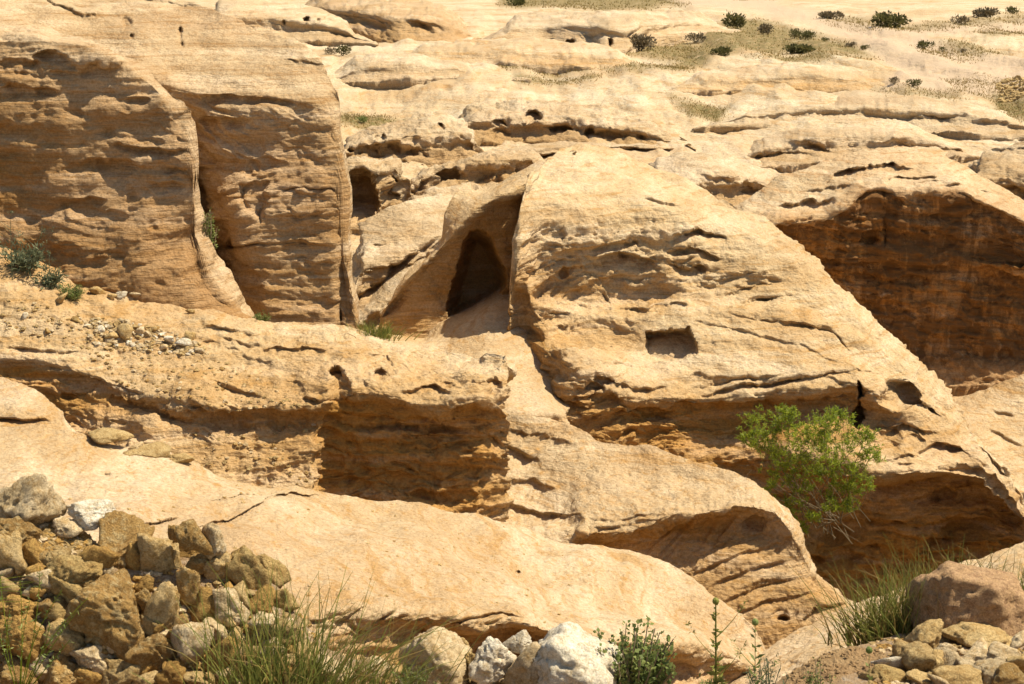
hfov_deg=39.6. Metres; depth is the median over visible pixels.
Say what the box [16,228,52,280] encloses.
tall weed
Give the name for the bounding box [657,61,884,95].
rock outcrop
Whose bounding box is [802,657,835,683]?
wild plant
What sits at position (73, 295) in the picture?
bush
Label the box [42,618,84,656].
stone
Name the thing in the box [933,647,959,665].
stone
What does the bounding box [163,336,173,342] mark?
stone
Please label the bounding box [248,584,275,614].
stone
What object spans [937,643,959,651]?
stone
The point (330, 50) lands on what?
desert shrub
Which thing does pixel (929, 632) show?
stone
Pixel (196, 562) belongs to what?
stone
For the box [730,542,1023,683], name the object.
rock slab
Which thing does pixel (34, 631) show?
wild sprig
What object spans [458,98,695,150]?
rock outcrop
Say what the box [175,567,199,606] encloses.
stone
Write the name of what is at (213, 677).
stone
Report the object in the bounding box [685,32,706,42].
desert shrub
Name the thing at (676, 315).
sandstone dome
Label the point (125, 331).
stone
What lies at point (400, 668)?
stone
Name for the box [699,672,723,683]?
wild plant
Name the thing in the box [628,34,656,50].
desert shrub
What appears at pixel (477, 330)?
passage floor
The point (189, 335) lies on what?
stone
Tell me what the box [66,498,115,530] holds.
stone
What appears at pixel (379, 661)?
stone
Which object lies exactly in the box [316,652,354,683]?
stone
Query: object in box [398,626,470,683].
stone
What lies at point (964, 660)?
stone
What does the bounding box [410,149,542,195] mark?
rock outcrop
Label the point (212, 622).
stone
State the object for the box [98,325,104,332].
stone
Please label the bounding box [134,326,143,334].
stone
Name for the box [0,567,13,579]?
stone
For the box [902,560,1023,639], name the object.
boulder
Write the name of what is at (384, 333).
grass clump
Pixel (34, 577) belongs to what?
stone
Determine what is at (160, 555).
stone
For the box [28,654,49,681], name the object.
stone
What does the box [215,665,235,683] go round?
stone
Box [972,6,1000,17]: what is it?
desert shrub
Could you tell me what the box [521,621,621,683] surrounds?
stone
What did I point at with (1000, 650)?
stone
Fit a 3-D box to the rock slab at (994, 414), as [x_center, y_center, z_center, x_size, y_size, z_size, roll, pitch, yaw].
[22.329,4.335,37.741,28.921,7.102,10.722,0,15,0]
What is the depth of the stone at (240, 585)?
10.67 m
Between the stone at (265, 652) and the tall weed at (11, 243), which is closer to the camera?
the stone at (265, 652)
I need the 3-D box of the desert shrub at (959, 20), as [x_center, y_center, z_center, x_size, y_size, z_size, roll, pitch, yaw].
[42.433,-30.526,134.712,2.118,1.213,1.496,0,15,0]
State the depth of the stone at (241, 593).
10.55 m
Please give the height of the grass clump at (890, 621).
0.887 m
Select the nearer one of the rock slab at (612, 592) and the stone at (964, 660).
the stone at (964, 660)
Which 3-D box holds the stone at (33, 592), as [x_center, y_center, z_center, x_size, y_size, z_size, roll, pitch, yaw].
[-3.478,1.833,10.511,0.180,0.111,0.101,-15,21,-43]
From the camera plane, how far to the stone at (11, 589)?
10.46 m
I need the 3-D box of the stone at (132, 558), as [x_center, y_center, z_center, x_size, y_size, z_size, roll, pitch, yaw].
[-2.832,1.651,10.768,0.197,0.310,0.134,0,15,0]
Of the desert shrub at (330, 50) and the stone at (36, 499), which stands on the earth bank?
the stone at (36, 499)
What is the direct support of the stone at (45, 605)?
on the earth bank
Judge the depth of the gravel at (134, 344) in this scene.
25.97 m
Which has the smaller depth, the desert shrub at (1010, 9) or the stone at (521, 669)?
the stone at (521, 669)
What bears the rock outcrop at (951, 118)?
on the terrain at (630, 90)
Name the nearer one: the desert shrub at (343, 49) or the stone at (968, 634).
the stone at (968, 634)
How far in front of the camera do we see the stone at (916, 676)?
11.24 m
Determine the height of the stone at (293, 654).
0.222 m
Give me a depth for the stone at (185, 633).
10.32 m
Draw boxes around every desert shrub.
[323,46,337,54]
[336,43,351,55]
[355,115,367,121]
[504,0,524,5]
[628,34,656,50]
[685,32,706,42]
[709,46,732,55]
[721,9,746,28]
[757,22,773,34]
[782,43,816,53]
[788,28,802,38]
[798,29,816,39]
[817,10,846,19]
[844,42,856,46]
[860,44,869,49]
[870,10,912,27]
[889,76,899,83]
[906,78,922,86]
[916,40,933,48]
[950,14,970,24]
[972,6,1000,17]
[1005,5,1018,13]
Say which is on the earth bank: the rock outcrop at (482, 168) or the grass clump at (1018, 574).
the grass clump at (1018, 574)
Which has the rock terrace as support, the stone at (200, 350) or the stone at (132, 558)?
the stone at (200, 350)
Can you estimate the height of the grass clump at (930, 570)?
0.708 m
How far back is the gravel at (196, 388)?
24.98 m
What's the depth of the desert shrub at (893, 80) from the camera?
77.17 m
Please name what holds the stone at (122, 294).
on the rock terrace
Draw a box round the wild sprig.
[0,572,87,683]
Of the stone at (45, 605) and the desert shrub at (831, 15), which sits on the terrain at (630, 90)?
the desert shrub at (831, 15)
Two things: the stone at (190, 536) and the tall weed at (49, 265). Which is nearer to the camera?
the stone at (190, 536)
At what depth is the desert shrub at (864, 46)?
103.88 m
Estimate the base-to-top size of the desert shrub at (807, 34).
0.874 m
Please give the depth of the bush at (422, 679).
9.97 m
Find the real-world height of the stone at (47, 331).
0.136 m
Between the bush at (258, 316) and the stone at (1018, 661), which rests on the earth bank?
the stone at (1018, 661)
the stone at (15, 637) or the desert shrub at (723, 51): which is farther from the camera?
the desert shrub at (723, 51)
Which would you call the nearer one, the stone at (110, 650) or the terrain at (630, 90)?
the stone at (110, 650)
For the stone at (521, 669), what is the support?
on the earth bank
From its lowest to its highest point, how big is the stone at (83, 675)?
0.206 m
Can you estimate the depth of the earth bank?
10.73 m
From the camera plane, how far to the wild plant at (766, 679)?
10.40 m
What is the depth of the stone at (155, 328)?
26.33 m
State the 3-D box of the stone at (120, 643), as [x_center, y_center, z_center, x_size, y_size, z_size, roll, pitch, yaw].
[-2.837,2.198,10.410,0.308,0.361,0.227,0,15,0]
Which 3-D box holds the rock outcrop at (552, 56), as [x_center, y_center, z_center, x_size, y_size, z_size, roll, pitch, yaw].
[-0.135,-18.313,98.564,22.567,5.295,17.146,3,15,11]
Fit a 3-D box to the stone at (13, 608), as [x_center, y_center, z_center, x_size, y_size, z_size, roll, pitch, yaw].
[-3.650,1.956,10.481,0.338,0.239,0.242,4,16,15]
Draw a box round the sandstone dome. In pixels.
[378,143,1023,602]
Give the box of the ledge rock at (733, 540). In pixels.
[506,413,852,648]
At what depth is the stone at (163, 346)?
25.92 m
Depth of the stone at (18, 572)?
10.58 m
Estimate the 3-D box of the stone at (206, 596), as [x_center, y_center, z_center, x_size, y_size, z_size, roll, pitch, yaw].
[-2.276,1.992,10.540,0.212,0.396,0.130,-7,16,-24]
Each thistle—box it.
[685,597,747,683]
[731,618,778,683]
[865,646,872,679]
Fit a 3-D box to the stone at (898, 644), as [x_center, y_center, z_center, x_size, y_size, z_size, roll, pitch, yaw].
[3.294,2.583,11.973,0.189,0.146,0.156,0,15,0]
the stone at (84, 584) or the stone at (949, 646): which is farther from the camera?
the stone at (949, 646)
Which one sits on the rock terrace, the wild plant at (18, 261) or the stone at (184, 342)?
the wild plant at (18, 261)
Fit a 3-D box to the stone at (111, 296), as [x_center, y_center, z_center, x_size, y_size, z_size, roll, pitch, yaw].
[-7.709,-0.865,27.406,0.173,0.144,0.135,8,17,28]
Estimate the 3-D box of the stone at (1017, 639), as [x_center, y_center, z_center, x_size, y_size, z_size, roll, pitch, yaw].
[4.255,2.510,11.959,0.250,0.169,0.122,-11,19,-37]
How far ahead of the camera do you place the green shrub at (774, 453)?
26.68 m
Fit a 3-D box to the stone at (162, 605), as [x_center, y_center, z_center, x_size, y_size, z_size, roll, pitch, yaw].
[-2.571,1.997,10.430,0.286,0.496,0.213,-10,18,-34]
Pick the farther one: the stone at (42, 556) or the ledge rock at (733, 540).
the ledge rock at (733, 540)
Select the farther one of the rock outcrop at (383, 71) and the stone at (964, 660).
the rock outcrop at (383, 71)
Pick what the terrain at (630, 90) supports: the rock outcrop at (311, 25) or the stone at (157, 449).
the rock outcrop at (311, 25)
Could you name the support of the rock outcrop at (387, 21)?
on the terrain at (630, 90)
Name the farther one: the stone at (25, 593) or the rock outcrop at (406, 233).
the rock outcrop at (406, 233)
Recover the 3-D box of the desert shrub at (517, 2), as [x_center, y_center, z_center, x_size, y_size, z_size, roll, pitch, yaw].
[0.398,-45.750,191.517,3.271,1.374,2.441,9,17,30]
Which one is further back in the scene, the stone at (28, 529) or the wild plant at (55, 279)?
the wild plant at (55, 279)
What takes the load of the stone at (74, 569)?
on the earth bank
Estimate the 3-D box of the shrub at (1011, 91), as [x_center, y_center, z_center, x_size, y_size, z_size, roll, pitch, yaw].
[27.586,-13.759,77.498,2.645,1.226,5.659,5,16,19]
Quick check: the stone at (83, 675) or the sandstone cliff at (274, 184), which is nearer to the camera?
the stone at (83, 675)
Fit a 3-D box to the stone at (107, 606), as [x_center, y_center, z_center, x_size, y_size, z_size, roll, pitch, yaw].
[-2.982,1.992,10.495,0.571,0.605,0.444,0,15,0]
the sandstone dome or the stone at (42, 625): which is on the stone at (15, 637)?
the stone at (42, 625)
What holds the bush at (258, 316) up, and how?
on the rock terrace
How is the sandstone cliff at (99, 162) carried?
on the ground
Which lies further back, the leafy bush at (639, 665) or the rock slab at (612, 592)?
the rock slab at (612, 592)
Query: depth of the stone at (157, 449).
20.60 m
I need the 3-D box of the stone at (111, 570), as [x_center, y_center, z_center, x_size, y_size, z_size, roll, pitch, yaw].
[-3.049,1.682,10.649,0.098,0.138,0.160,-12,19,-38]
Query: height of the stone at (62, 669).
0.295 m
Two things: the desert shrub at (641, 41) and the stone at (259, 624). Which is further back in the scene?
the desert shrub at (641, 41)
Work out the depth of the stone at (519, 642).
10.85 m
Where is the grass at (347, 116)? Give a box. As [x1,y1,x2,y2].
[341,0,1023,128]
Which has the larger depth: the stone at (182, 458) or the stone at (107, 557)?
the stone at (182, 458)
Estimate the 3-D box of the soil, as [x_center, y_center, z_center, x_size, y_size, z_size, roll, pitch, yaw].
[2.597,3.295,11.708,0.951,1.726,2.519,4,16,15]
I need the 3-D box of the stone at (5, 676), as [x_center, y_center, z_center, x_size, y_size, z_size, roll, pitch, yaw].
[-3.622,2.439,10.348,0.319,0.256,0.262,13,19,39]
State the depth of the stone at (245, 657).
10.33 m
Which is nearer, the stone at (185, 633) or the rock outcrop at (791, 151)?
the stone at (185, 633)
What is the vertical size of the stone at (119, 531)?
0.528 m
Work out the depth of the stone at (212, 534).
10.66 m
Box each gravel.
[0,300,316,484]
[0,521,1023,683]
[68,448,574,622]
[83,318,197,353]
[83,321,194,354]
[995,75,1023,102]
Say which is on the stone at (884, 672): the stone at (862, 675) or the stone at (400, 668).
the stone at (862, 675)
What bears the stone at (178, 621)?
on the earth bank
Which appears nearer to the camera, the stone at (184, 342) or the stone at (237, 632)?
the stone at (237, 632)
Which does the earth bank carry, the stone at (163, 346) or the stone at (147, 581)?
the stone at (147, 581)
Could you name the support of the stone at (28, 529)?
on the earth bank
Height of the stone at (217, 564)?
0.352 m
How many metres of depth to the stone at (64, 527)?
10.86 m
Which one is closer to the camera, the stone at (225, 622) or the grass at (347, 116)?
the stone at (225, 622)
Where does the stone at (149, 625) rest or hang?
on the earth bank
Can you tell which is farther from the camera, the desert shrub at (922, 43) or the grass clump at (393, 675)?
the desert shrub at (922, 43)
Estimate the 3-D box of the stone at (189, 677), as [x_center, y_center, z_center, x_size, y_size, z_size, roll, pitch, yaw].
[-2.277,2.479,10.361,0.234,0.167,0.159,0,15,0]
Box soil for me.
[780,645,887,683]
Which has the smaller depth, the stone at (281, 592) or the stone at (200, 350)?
the stone at (281, 592)
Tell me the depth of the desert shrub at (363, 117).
68.67 m
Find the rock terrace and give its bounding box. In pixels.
[0,244,517,521]
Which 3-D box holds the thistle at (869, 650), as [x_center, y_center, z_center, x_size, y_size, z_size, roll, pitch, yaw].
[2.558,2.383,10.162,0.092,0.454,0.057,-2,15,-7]
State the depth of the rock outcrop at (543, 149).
63.37 m
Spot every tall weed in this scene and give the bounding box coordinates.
[0,211,19,279]
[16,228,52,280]
[39,250,60,287]
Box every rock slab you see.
[0,377,75,431]
[0,425,764,683]
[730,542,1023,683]
[952,374,1023,492]
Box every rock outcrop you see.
[214,0,378,46]
[305,0,480,42]
[335,52,531,89]
[344,111,488,166]
[347,156,413,234]
[352,188,469,310]
[357,250,425,331]
[408,181,498,200]
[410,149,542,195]
[412,37,655,74]
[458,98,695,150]
[483,9,739,53]
[504,141,673,155]
[648,152,773,205]
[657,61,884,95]
[692,90,1023,140]
[747,115,979,172]
[968,141,1023,199]
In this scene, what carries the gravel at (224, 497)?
on the rock slab at (612, 592)
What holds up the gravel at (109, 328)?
on the rock terrace
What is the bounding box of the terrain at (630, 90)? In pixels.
[184,0,1023,329]
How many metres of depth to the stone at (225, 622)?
10.47 m
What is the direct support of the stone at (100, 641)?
on the stone
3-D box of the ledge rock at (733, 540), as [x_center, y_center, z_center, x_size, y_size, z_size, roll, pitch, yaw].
[2.893,5.011,27.316,7.647,7.142,8.204,0,15,0]
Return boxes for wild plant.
[0,238,46,275]
[32,264,69,288]
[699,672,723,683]
[743,656,788,683]
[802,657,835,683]
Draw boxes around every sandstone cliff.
[0,0,359,328]
[0,8,255,318]
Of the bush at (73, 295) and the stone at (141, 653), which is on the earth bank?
the stone at (141, 653)
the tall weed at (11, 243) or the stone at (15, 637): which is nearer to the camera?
the stone at (15, 637)
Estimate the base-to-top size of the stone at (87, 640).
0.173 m
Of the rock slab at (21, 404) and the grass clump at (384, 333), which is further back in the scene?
the grass clump at (384, 333)
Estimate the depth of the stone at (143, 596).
10.45 m
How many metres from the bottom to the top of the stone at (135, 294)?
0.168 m
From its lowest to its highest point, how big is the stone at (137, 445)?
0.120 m
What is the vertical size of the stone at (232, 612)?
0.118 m
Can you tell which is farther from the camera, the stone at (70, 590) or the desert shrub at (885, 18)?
the desert shrub at (885, 18)
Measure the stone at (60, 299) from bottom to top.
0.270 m
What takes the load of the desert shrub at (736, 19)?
on the terrain at (630, 90)
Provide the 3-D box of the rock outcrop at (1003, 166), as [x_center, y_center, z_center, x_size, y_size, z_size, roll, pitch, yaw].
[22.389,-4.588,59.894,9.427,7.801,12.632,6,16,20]
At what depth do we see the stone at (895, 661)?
11.56 m
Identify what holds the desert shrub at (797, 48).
on the terrain at (630, 90)
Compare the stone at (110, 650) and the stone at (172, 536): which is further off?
the stone at (172, 536)
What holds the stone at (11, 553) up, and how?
on the earth bank
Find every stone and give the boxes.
[0,473,66,526]
[0,516,42,543]
[0,529,24,572]
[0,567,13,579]
[0,576,21,599]
[0,594,38,616]
[0,613,51,663]
[0,656,38,683]
[15,559,27,574]
[21,585,33,597]
[22,312,28,318]
[22,538,43,566]
[25,563,46,574]
[26,569,51,592]
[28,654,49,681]
[29,584,47,599]
[31,550,48,564]
[34,597,53,613]
[36,621,45,629]
[37,595,67,620]
[40,652,79,683]
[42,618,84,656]
[44,547,71,564]
[45,328,51,333]
[46,555,102,594]
[50,573,81,603]
[52,516,84,537]
[55,292,67,303]
[64,568,141,642]
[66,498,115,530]
[68,645,114,673]
[71,316,79,322]
[73,667,102,683]
[79,545,118,569]
[81,581,88,587]
[85,636,95,643]
[88,286,105,294]
[88,427,134,443]
[89,637,106,645]
[97,510,154,568]
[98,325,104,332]
[101,658,142,683]
[102,566,114,574]
[104,332,119,338]
[107,294,116,299]
[107,622,144,659]
[107,646,113,653]
[116,291,126,298]
[117,323,132,339]
[123,441,170,457]
[123,633,176,671]
[125,542,140,570]
[128,441,143,449]
[129,292,140,296]
[131,670,158,683]
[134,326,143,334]
[134,574,153,592]
[134,588,151,611]
[137,533,182,572]
[140,615,157,636]
[140,662,153,674]
[143,581,179,637]
[152,326,159,331]
[153,623,163,633]
[154,657,185,683]
[159,344,167,349]
[162,659,172,672]
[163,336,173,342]
[166,614,188,640]
[167,524,197,557]
[170,453,194,462]
[170,622,213,665]
[175,338,191,345]
[175,519,213,554]
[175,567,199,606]
[183,670,210,683]
[184,331,195,339]
[185,309,194,313]
[186,552,208,575]
[190,586,214,622]
[194,347,204,353]
[202,522,226,559]
[202,617,227,643]
[202,635,235,672]
[203,551,231,581]
[205,671,217,683]
[212,587,240,627]
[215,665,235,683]
[222,616,235,626]
[224,545,270,589]
[224,581,233,587]
[224,608,234,616]
[228,626,245,642]
[230,643,257,675]
[232,586,249,607]
[233,601,250,626]
[234,580,245,590]
[245,589,255,597]
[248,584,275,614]
[248,611,279,632]
[256,553,290,588]
[256,637,283,665]
[264,617,302,644]
[274,588,299,611]
[279,639,319,670]
[287,645,295,653]
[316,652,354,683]
[355,655,390,679]
[387,664,412,679]
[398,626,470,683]
[461,637,471,652]
[465,652,474,665]
[468,636,516,683]
[502,630,531,653]
[504,641,540,683]
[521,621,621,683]
[858,672,877,680]
[867,664,906,682]
[870,656,904,670]
[892,639,907,655]
[899,641,935,671]
[904,618,943,648]
[905,669,931,683]
[927,649,943,671]
[927,673,948,683]
[931,664,982,683]
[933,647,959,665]
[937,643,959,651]
[942,621,1012,647]
[956,657,974,664]
[963,637,991,661]
[972,658,1006,683]
[987,641,1020,660]
[992,662,1023,683]
[1005,656,1023,672]
[1010,630,1023,648]
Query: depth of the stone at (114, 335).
25.95 m
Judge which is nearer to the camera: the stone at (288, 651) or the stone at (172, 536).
the stone at (288, 651)
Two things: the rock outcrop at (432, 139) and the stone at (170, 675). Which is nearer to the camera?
the stone at (170, 675)
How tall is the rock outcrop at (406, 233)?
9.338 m
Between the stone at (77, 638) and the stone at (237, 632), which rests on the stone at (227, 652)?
the stone at (237, 632)
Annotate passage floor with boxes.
[390,286,569,424]
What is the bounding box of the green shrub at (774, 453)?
[731,402,888,543]
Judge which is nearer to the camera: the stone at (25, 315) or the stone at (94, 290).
the stone at (25, 315)
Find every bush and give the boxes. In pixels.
[58,283,87,301]
[202,207,218,246]
[252,310,271,321]
[392,664,445,683]
[593,615,676,683]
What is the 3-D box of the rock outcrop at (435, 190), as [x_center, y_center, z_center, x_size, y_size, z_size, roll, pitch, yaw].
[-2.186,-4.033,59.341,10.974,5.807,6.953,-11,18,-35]
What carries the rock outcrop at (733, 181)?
on the terrain at (630, 90)
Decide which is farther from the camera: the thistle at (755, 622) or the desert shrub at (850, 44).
the desert shrub at (850, 44)
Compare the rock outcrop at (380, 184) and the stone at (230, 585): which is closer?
the stone at (230, 585)
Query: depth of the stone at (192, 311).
27.14 m
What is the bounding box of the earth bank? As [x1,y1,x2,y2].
[0,557,1023,683]
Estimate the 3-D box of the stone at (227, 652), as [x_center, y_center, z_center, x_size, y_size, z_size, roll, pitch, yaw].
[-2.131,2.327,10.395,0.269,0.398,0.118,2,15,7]
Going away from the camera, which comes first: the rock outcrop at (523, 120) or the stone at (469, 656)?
the stone at (469, 656)
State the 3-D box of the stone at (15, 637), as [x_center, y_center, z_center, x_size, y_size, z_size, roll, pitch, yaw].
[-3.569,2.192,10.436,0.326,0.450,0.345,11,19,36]
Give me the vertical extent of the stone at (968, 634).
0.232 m
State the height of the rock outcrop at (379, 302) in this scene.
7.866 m
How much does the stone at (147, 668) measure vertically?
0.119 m
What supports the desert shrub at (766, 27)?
on the terrain at (630, 90)
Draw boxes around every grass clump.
[131,546,475,683]
[251,594,510,683]
[339,318,420,341]
[783,545,955,647]
[853,533,1023,602]
[976,558,1023,590]
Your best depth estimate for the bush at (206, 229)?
28.57 m
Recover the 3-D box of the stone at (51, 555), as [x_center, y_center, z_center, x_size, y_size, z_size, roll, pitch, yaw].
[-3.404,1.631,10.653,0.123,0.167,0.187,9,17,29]
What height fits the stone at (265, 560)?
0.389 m
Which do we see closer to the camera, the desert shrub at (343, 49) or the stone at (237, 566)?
the stone at (237, 566)
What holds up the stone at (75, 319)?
on the rock terrace
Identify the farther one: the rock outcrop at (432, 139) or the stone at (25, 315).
the rock outcrop at (432, 139)
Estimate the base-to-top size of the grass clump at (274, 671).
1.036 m
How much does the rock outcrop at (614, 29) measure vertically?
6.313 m
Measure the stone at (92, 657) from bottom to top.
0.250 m
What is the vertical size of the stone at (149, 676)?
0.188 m
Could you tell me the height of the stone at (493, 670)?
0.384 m
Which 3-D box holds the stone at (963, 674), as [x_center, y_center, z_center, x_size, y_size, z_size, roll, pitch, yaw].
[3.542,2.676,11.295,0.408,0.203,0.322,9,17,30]
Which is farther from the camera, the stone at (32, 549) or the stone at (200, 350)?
the stone at (200, 350)
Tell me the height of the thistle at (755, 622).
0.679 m
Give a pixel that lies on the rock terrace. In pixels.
(391, 420)
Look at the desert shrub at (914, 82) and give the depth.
76.49 m
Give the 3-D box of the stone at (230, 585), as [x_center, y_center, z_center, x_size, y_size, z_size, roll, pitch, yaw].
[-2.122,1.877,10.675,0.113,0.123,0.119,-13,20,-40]
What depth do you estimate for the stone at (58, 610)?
10.44 m
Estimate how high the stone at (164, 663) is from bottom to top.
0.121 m
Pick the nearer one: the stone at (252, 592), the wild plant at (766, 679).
the wild plant at (766, 679)
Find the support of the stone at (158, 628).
on the stone at (141, 653)
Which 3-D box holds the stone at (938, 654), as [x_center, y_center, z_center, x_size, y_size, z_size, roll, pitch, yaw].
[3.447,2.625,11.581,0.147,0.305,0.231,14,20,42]
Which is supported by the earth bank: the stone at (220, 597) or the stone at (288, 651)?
the stone at (220, 597)
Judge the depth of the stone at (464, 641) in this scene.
10.83 m
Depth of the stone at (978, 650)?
11.61 m
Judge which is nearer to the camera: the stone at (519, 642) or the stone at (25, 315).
the stone at (519, 642)
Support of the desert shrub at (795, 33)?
on the terrain at (630, 90)
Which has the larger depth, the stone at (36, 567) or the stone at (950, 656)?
the stone at (950, 656)
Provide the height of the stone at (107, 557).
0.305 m
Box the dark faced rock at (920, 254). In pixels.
[734,147,1023,396]
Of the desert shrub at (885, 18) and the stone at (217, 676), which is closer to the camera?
the stone at (217, 676)
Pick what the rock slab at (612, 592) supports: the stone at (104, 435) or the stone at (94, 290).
the stone at (104, 435)
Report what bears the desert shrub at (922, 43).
on the terrain at (630, 90)

